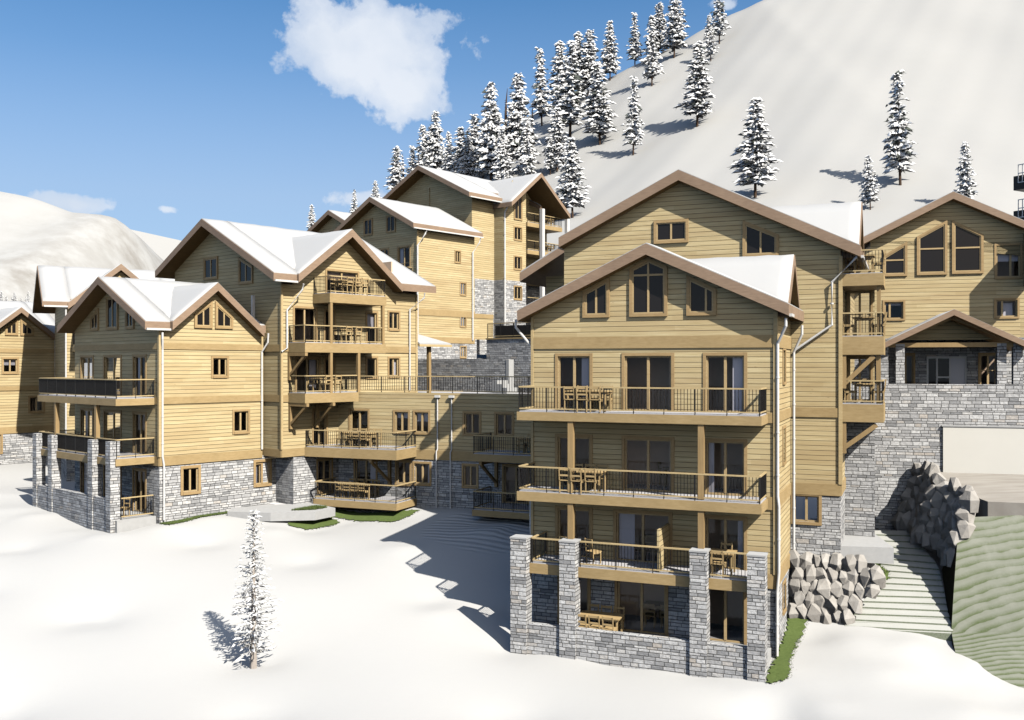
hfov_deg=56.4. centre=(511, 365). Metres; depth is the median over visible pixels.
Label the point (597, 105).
pine tree
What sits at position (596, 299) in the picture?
window
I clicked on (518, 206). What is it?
window
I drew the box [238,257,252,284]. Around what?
window
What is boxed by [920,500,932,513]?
boulder
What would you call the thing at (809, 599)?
boulder
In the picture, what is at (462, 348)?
window
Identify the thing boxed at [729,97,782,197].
pine tree
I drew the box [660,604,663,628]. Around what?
dining chair
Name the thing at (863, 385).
dining table
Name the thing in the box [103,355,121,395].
sliding door
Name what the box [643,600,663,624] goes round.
dining table
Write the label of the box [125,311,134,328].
window
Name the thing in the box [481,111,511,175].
pine tree
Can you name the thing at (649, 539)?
dining table
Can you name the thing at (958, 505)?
boulder
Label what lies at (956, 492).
boulder
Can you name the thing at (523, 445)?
dining chair
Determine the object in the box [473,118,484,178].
pine tree
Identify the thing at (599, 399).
dining chair
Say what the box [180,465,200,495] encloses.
window
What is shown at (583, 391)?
dining table
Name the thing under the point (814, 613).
boulder
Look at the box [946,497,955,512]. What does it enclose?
boulder
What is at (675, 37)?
pine tree
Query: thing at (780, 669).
grass
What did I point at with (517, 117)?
pine tree
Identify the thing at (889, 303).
window
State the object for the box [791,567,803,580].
boulder
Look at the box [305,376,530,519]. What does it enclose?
terrace wing
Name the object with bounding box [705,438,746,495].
sliding door
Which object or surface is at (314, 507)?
grass
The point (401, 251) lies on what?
window
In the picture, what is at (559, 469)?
dining chair
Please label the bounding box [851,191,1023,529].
chalet
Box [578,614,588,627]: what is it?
dining chair
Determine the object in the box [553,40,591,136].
pine tree
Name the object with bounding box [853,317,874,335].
dining table
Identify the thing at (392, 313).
window
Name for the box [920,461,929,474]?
boulder
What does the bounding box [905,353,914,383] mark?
window
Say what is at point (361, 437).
dining chair
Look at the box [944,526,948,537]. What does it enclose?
boulder
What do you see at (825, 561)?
boulder
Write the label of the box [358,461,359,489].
sliding door
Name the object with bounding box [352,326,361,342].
dining chair
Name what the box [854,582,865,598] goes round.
boulder
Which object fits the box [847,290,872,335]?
sliding door
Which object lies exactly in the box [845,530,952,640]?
stepped path
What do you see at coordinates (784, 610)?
window
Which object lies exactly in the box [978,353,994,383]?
window
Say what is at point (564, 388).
dining chair
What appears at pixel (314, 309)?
sliding door
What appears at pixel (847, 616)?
boulder
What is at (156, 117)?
sky
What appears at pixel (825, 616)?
boulder
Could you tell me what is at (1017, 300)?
window
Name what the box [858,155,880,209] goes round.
pine tree
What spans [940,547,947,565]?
boulder
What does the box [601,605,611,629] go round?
dining chair
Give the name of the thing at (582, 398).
dining chair
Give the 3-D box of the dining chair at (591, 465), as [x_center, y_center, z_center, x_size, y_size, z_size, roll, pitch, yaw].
[2.861,4.159,35.645,0.420,0.922,0.477,0,0,22]
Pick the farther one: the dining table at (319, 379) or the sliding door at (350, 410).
the sliding door at (350, 410)
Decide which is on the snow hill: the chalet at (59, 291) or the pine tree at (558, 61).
the pine tree at (558, 61)
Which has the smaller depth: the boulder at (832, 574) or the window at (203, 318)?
the boulder at (832, 574)
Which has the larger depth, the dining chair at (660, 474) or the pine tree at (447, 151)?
the pine tree at (447, 151)
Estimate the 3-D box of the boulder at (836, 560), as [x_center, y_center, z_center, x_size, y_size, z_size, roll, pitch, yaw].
[12.385,7.575,36.519,0.698,0.810,0.536,0,0,-41]
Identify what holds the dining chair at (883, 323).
on the chalet at (695, 322)
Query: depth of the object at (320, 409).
52.20 m
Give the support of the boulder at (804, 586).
on the boulder at (798, 598)
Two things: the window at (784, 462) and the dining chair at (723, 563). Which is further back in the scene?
the window at (784, 462)
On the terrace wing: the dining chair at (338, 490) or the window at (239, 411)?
the dining chair at (338, 490)
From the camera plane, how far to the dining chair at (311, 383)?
51.62 m
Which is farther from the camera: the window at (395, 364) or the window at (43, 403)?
the window at (43, 403)
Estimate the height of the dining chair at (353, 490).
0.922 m
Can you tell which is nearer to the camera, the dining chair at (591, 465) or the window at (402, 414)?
the dining chair at (591, 465)
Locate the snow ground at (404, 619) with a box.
[0,461,1023,719]
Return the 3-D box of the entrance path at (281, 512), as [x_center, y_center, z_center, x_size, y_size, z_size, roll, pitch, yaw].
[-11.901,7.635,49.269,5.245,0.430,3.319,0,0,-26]
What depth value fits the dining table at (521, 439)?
47.35 m
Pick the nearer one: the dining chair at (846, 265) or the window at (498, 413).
the dining chair at (846, 265)
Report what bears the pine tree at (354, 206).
on the snow hill
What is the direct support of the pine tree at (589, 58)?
on the snow hill
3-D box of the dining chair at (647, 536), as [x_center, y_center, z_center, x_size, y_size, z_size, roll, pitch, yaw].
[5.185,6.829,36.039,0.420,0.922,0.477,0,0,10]
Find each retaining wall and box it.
[418,359,513,390]
[486,322,530,391]
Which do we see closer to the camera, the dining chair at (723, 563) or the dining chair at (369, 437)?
the dining chair at (723, 563)
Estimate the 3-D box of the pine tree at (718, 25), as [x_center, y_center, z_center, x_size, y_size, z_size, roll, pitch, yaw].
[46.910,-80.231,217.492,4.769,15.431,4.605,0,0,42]
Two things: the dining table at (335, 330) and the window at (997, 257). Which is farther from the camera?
the dining table at (335, 330)
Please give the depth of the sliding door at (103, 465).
49.38 m
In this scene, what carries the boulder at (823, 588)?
on the boulder at (830, 605)
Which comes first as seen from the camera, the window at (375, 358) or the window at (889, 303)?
the window at (889, 303)
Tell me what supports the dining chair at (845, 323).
on the chalet at (695, 322)
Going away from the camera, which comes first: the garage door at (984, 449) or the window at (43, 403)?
the garage door at (984, 449)
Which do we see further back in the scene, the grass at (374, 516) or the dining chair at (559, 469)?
the grass at (374, 516)
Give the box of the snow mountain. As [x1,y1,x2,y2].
[0,192,163,319]
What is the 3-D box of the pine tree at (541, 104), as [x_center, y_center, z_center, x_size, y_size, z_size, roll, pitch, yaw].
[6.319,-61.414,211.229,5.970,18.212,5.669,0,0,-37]
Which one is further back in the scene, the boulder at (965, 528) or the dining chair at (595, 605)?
the boulder at (965, 528)
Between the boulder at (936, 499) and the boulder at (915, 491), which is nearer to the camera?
the boulder at (936, 499)
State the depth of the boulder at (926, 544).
39.28 m
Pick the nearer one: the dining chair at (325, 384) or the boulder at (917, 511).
the boulder at (917, 511)
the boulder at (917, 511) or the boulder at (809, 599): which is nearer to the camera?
the boulder at (809, 599)
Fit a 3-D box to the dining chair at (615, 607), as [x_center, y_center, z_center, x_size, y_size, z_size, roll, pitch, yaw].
[3.890,9.389,35.191,0.420,0.922,0.477,0,0,21]
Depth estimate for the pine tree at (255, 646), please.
33.15 m
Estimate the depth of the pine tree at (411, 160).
211.12 m
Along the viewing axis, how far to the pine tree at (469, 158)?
189.16 m
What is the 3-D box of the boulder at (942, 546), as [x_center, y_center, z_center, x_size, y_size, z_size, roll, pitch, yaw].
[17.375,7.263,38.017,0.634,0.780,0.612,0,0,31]
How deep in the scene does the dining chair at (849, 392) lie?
37.38 m
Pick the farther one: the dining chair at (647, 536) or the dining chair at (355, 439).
the dining chair at (355, 439)
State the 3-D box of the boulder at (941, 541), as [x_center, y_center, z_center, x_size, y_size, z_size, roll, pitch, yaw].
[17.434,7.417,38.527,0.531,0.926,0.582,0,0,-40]
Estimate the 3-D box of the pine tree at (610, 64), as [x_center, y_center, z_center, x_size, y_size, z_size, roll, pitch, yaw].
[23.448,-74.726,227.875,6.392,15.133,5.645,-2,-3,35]
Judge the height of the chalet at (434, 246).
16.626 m
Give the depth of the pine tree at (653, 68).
204.59 m
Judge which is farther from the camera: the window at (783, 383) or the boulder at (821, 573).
the boulder at (821, 573)
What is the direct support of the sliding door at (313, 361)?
in the chalet at (302, 308)
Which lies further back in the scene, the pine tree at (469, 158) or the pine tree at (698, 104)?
the pine tree at (469, 158)
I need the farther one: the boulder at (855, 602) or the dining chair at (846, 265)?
the dining chair at (846, 265)
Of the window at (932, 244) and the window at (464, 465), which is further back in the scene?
the window at (464, 465)
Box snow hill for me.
[84,0,1023,378]
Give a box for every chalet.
[0,300,54,464]
[33,264,174,480]
[33,276,271,532]
[155,218,451,504]
[307,210,351,232]
[334,197,493,358]
[383,165,569,353]
[510,169,884,681]
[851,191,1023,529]
[1013,163,1023,219]
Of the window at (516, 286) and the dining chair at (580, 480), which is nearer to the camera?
the dining chair at (580, 480)
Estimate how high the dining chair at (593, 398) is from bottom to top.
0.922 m
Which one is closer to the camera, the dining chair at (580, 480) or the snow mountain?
the dining chair at (580, 480)
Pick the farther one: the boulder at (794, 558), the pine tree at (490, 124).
the pine tree at (490, 124)
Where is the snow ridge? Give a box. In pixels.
[132,230,180,259]
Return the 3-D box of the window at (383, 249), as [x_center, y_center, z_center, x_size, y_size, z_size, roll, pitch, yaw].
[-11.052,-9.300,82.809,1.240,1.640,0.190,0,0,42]
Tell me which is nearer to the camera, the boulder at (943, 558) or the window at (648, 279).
the window at (648, 279)
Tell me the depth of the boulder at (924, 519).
39.81 m
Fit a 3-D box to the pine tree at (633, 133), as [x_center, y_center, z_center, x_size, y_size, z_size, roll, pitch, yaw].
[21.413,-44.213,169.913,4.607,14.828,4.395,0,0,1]
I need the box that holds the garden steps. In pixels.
[492,380,516,393]
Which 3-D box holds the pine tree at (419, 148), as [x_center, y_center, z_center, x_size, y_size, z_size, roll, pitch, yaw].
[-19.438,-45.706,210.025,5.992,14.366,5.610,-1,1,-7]
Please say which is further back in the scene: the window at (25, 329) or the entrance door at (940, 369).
the window at (25, 329)
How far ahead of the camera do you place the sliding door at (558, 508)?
36.29 m
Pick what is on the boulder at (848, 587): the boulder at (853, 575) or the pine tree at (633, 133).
the boulder at (853, 575)
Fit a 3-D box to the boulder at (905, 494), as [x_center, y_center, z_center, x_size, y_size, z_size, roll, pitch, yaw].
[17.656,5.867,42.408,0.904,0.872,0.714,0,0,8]
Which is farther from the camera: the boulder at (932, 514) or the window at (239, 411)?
the window at (239, 411)
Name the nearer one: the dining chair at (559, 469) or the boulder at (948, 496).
the dining chair at (559, 469)
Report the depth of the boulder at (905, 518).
41.78 m
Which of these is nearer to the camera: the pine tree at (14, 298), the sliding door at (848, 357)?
the sliding door at (848, 357)
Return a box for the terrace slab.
[810,518,893,563]
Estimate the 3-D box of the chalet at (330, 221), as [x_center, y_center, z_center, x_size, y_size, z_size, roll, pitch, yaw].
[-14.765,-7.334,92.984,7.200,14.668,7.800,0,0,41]
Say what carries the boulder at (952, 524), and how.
on the boulder
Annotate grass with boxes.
[160,511,226,524]
[287,517,338,530]
[291,504,327,510]
[333,508,417,522]
[764,617,807,682]
[875,563,889,579]
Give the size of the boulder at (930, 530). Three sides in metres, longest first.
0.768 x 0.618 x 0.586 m
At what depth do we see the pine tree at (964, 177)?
118.61 m
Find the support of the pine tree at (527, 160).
on the snow hill
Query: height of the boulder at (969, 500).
0.908 m
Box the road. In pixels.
[941,472,1023,516]
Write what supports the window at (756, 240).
in the chalet at (695, 322)
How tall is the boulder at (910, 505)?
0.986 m
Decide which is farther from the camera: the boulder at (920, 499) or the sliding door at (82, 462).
the sliding door at (82, 462)
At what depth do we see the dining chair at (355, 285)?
52.19 m
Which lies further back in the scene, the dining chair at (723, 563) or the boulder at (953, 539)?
the boulder at (953, 539)
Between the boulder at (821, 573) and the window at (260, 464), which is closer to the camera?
the boulder at (821, 573)
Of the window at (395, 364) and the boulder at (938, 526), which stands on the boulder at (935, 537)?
the boulder at (938, 526)
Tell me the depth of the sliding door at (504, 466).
49.26 m
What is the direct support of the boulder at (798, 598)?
on the boulder at (801, 609)
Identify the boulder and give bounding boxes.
[787,603,798,618]
[788,577,799,596]
[789,549,799,569]
[790,590,805,604]
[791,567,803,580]
[796,603,808,618]
[799,552,812,570]
[800,578,809,596]
[804,564,815,582]
[805,591,813,609]
[807,603,821,622]
[809,579,817,592]
[812,554,820,567]
[814,591,824,608]
[816,567,827,580]
[817,578,830,598]
[820,553,830,570]
[820,607,831,623]
[824,595,837,614]
[826,567,838,582]
[829,552,843,572]
[830,580,843,598]
[831,610,841,623]
[837,595,849,611]
[839,569,847,584]
[840,608,854,624]
[842,554,855,571]
[842,580,854,596]
[847,568,859,585]
[848,593,862,614]
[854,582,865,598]
[855,554,866,573]
[859,568,870,587]
[864,582,880,598]
[869,565,885,588]
[890,511,904,529]
[900,487,911,501]
[900,510,910,529]
[905,498,915,511]
[906,518,913,533]
[907,475,916,488]
[908,518,915,534]
[910,486,919,499]
[910,524,921,544]
[911,463,921,475]
[915,475,922,486]
[915,493,918,505]
[915,505,919,517]
[915,524,926,543]
[916,513,921,524]
[918,492,923,505]
[919,478,927,492]
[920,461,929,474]
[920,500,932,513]
[920,511,929,525]
[922,532,934,551]
[923,462,940,479]
[925,484,935,499]
[926,520,934,535]
[927,507,939,522]
[929,532,940,550]
[930,473,946,484]
[930,491,942,508]
[933,517,942,535]
[935,481,948,494]
[937,539,943,557]
[939,502,946,520]
[940,539,945,556]
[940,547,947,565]
[941,527,946,540]
[942,491,953,502]
[943,510,953,528]
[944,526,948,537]
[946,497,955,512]
[946,528,963,548]
[946,547,954,566]
[947,511,954,529]
[948,477,960,494]
[948,518,955,531]
[953,495,958,510]
[953,503,960,519]
[954,486,963,497]
[955,506,975,523]
[955,520,975,538]
[958,485,973,495]
[959,489,979,512]
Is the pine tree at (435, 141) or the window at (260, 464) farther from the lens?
the pine tree at (435, 141)
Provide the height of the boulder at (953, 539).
1.078 m
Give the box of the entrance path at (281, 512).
[227,503,334,520]
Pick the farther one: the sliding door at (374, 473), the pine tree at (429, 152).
the pine tree at (429, 152)
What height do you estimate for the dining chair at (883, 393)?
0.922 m
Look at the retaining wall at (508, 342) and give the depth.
61.55 m
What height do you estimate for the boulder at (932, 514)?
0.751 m
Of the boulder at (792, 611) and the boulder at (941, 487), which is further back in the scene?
the boulder at (941, 487)
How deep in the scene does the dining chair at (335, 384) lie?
51.18 m
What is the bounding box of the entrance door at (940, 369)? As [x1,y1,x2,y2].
[927,356,966,383]
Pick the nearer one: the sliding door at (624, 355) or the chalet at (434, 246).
the sliding door at (624, 355)
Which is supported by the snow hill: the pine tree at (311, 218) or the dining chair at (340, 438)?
the pine tree at (311, 218)
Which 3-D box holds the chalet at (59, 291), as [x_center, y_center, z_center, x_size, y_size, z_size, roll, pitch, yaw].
[-26.284,0.693,65.298,11.000,14.614,10.100,0,0,-30]
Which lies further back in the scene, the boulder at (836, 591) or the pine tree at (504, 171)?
the pine tree at (504, 171)
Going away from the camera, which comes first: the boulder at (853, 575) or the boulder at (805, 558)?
the boulder at (853, 575)
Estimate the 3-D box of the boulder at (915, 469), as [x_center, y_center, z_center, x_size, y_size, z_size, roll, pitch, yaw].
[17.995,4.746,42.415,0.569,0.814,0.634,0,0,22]
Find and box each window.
[0,434,2,453]
[1,357,18,373]
[5,318,17,334]
[20,318,33,335]
[28,395,44,412]
[89,308,98,330]
[105,296,118,329]
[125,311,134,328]
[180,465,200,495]
[194,301,212,327]
[203,256,217,279]
[211,356,228,377]
[215,301,232,328]
[232,409,249,433]
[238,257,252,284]
[253,458,271,486]
[256,462,262,483]
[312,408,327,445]
[316,457,332,493]
[324,308,335,341]
[324,357,335,377]
[363,218,372,235]
[366,311,377,343]
[366,356,377,378]
[379,248,388,255]
[386,215,395,232]
[388,310,399,330]
[388,356,399,377]
[393,410,409,433]
[395,459,411,485]
[397,245,410,268]
[412,461,431,485]
[413,410,429,434]
[454,250,460,263]
[460,282,466,295]
[460,317,466,327]
[460,346,466,357]
[462,411,480,435]
[462,463,478,488]
[494,412,513,435]
[514,196,522,220]
[514,226,521,240]
[514,255,521,270]
[514,285,521,300]
[582,277,609,317]
[629,258,667,316]
[654,219,688,243]
[686,275,715,315]
[742,220,778,256]
[782,348,786,384]
[782,425,786,465]
[782,578,786,615]
[791,494,821,525]
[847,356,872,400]
[883,300,904,320]
[884,242,906,275]
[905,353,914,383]
[917,220,946,274]
[952,220,983,273]
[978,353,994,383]
[994,243,1022,278]
[994,298,1019,318]
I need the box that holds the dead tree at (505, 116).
[504,88,508,160]
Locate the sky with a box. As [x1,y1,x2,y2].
[0,0,762,240]
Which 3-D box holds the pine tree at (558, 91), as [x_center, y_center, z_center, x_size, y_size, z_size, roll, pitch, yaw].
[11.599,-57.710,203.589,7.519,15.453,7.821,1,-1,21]
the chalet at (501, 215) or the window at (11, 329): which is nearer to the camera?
the window at (11, 329)
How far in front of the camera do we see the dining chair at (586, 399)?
34.37 m
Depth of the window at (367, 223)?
84.15 m
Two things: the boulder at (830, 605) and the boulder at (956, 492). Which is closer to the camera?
the boulder at (830, 605)
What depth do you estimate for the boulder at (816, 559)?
36.57 m
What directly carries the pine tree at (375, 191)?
on the snow hill
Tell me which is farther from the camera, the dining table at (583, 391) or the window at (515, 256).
the window at (515, 256)
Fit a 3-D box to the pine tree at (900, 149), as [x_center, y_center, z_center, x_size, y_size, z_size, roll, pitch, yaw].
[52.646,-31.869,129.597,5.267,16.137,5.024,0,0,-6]
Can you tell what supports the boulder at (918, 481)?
on the boulder at (915, 491)
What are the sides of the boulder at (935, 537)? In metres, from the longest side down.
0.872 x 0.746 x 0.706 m
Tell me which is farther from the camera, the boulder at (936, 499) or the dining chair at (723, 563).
the boulder at (936, 499)
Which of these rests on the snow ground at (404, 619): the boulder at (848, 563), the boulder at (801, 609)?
the boulder at (801, 609)
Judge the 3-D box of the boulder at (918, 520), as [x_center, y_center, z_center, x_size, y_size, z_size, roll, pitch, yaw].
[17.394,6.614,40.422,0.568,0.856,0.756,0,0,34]
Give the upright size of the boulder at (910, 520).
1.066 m
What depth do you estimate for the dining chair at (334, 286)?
52.70 m
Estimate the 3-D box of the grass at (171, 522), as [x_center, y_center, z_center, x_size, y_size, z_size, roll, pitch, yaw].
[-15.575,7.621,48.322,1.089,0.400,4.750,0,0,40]
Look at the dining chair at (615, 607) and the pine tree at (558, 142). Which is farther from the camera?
the pine tree at (558, 142)
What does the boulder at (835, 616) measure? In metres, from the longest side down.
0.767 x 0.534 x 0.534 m
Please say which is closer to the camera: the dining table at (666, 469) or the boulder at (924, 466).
the dining table at (666, 469)
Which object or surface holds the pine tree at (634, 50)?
on the snow hill
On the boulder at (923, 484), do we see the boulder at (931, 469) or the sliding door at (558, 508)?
the boulder at (931, 469)
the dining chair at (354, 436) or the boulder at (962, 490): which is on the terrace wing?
the dining chair at (354, 436)
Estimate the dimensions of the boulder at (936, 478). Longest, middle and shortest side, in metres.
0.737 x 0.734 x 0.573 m
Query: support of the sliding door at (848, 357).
in the chalet at (695, 322)
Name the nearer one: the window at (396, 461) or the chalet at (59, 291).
the window at (396, 461)
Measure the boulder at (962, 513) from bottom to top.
0.726 m
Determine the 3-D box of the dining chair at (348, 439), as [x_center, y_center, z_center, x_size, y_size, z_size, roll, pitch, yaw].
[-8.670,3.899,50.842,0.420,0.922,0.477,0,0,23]
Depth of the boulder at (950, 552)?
36.82 m
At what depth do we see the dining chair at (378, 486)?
51.65 m
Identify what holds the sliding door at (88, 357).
in the chalet at (186, 403)
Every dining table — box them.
[311,378,337,391]
[333,329,355,342]
[334,280,363,294]
[338,482,376,498]
[339,432,375,437]
[517,438,530,452]
[561,470,605,490]
[565,390,612,411]
[580,610,624,631]
[641,534,656,540]
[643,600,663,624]
[662,467,668,486]
[710,548,736,575]
[853,255,874,272]
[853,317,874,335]
[853,383,874,402]
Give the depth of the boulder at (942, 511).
38.83 m
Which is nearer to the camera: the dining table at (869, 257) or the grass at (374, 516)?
the dining table at (869, 257)
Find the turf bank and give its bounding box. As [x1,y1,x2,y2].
[942,515,1023,687]
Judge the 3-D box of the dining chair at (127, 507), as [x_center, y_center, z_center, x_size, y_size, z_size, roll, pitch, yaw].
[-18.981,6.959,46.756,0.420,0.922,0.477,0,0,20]
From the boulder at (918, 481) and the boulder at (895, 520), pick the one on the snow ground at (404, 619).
the boulder at (895, 520)
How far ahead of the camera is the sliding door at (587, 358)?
36.18 m
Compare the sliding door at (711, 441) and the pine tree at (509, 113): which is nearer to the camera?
the sliding door at (711, 441)
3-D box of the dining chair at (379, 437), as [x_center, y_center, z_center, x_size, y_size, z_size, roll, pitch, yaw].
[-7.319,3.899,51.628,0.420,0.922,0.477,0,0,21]
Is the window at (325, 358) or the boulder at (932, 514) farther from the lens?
the window at (325, 358)
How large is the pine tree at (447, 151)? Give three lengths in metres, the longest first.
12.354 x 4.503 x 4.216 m
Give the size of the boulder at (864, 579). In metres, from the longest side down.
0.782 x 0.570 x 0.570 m
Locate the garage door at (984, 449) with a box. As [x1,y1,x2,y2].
[941,425,1023,474]
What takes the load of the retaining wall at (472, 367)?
on the terrace wing
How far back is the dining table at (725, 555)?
33.00 m
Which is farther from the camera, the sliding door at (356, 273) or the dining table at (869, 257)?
the sliding door at (356, 273)
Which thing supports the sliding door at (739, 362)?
in the chalet at (695, 322)
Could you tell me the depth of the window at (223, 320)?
49.34 m
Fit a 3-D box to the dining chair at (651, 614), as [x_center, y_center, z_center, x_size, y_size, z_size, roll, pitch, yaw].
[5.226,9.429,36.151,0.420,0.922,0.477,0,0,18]
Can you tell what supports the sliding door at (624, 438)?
in the chalet at (695, 322)
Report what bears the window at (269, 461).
in the chalet at (186, 403)
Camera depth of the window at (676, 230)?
39.32 m
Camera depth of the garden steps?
59.20 m
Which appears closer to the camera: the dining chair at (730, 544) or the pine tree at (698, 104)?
the dining chair at (730, 544)
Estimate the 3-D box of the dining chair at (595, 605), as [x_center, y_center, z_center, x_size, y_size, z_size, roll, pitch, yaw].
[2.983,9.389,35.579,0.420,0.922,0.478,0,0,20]
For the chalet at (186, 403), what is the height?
13.618 m
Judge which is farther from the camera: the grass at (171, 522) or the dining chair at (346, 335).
the dining chair at (346, 335)
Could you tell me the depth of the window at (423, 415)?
51.21 m
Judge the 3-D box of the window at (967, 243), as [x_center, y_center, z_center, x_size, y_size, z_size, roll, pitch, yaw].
[21.708,-5.655,45.543,1.380,2.590,0.100,0,0,16]
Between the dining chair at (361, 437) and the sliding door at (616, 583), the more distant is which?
the dining chair at (361, 437)
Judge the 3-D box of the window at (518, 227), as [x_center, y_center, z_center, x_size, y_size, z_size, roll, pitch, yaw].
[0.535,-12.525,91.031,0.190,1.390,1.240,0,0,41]
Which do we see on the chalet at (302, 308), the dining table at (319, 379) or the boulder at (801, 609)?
the dining table at (319, 379)
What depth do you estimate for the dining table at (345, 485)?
51.21 m
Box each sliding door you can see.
[80,355,93,378]
[80,408,93,436]
[80,461,87,492]
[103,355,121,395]
[103,409,121,451]
[103,465,121,498]
[132,354,145,396]
[132,411,145,453]
[132,467,145,512]
[293,306,317,341]
[295,356,320,391]
[325,268,358,293]
[348,408,369,436]
[353,458,377,494]
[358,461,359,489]
[502,464,528,503]
[555,353,592,408]
[555,434,592,487]
[555,505,592,557]
[557,575,590,625]
[613,509,671,564]
[614,581,667,635]
[622,353,673,410]
[622,436,673,491]
[703,352,746,411]
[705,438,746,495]
[705,514,746,570]
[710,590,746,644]
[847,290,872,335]
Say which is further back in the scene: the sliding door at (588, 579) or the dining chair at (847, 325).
the dining chair at (847, 325)
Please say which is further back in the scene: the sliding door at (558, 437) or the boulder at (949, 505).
the boulder at (949, 505)
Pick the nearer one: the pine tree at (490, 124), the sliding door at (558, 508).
the sliding door at (558, 508)
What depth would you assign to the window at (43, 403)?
67.04 m
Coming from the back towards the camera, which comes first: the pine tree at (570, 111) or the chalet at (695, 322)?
the pine tree at (570, 111)
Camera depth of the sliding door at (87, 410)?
52.04 m
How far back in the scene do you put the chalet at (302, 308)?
52.65 m
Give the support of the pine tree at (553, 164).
on the snow hill
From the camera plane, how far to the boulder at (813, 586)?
36.33 m
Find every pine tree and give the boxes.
[11,292,17,300]
[229,509,283,668]
[306,204,315,228]
[349,190,357,212]
[370,181,381,197]
[383,146,406,192]
[403,145,416,174]
[411,124,431,169]
[413,127,436,167]
[423,110,445,168]
[439,131,454,171]
[446,127,465,172]
[454,135,478,176]
[457,114,481,171]
[473,81,509,180]
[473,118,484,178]
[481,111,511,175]
[489,127,514,179]
[502,73,542,164]
[505,107,514,160]
[513,118,540,174]
[529,47,552,125]
[542,107,567,171]
[544,136,558,174]
[547,40,567,102]
[550,58,580,126]
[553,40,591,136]
[555,137,590,217]
[573,31,586,99]
[574,29,604,96]
[580,63,619,144]
[599,20,621,80]
[621,76,644,154]
[625,12,642,64]
[640,15,665,85]
[650,2,666,55]
[660,0,689,57]
[674,41,714,126]
[702,15,718,60]
[710,0,730,43]
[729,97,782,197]
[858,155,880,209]
[879,69,917,184]
[951,141,977,198]
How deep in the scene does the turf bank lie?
35.19 m
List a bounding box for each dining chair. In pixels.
[122,497,129,517]
[308,376,318,391]
[320,375,331,391]
[329,278,339,292]
[333,375,341,391]
[334,481,345,497]
[336,431,346,446]
[342,326,352,342]
[343,276,353,293]
[344,430,354,445]
[344,482,353,497]
[348,428,357,445]
[350,277,361,293]
[350,482,359,498]
[351,430,362,447]
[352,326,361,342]
[356,428,366,445]
[358,278,368,294]
[359,430,369,447]
[363,428,373,445]
[371,428,381,445]
[371,479,379,496]
[516,435,526,452]
[558,467,569,492]
[563,386,574,411]
[570,468,584,493]
[575,463,582,488]
[576,386,589,411]
[577,385,587,410]
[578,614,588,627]
[582,464,595,489]
[584,468,598,493]
[584,538,601,563]
[586,603,598,624]
[587,386,600,410]
[588,615,601,628]
[589,386,602,411]
[593,464,607,479]
[601,386,612,408]
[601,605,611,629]
[602,616,616,630]
[611,606,624,631]
[644,603,656,627]
[645,535,654,559]
[658,462,668,485]
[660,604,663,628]
[711,550,725,577]
[719,542,732,570]
[843,258,853,272]
[843,314,856,335]
[843,319,853,335]
[844,388,854,402]
[873,250,885,272]
[873,312,885,335]
[873,379,886,402]
[874,312,886,335]
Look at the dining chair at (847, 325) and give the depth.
37.40 m
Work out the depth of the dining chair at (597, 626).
34.17 m
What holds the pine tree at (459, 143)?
on the snow hill
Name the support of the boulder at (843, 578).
on the boulder at (836, 591)
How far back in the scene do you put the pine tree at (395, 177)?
209.46 m
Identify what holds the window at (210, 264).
in the chalet at (302, 308)
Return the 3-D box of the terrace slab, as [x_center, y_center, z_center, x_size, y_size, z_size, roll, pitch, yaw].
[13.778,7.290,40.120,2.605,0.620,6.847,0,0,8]
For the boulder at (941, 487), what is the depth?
39.37 m
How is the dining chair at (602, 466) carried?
on the chalet at (695, 322)
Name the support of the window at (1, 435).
in the chalet at (27, 348)
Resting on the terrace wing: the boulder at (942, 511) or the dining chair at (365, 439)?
the dining chair at (365, 439)
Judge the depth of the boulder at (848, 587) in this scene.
35.83 m
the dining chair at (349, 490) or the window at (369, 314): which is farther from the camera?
the window at (369, 314)
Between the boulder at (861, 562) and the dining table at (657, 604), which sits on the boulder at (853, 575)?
the boulder at (861, 562)
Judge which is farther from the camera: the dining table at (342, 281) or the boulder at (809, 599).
the dining table at (342, 281)
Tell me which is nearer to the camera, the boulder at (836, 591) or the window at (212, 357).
the boulder at (836, 591)
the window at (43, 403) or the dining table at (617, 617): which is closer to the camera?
the dining table at (617, 617)
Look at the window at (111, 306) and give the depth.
50.08 m
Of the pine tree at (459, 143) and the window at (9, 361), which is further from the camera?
the pine tree at (459, 143)
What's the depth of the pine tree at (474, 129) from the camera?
192.31 m
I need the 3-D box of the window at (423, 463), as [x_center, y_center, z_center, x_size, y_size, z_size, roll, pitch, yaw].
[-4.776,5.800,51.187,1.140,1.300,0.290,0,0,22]
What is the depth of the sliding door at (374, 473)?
52.50 m
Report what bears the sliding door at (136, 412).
in the chalet at (186, 403)
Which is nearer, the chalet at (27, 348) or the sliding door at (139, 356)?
the sliding door at (139, 356)
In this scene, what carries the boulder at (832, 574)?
on the boulder at (823, 588)
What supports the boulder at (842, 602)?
on the boulder at (847, 616)
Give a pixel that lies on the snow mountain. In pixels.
(34, 233)
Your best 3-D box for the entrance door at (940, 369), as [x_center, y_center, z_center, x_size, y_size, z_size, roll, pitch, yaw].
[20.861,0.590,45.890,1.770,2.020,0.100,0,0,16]

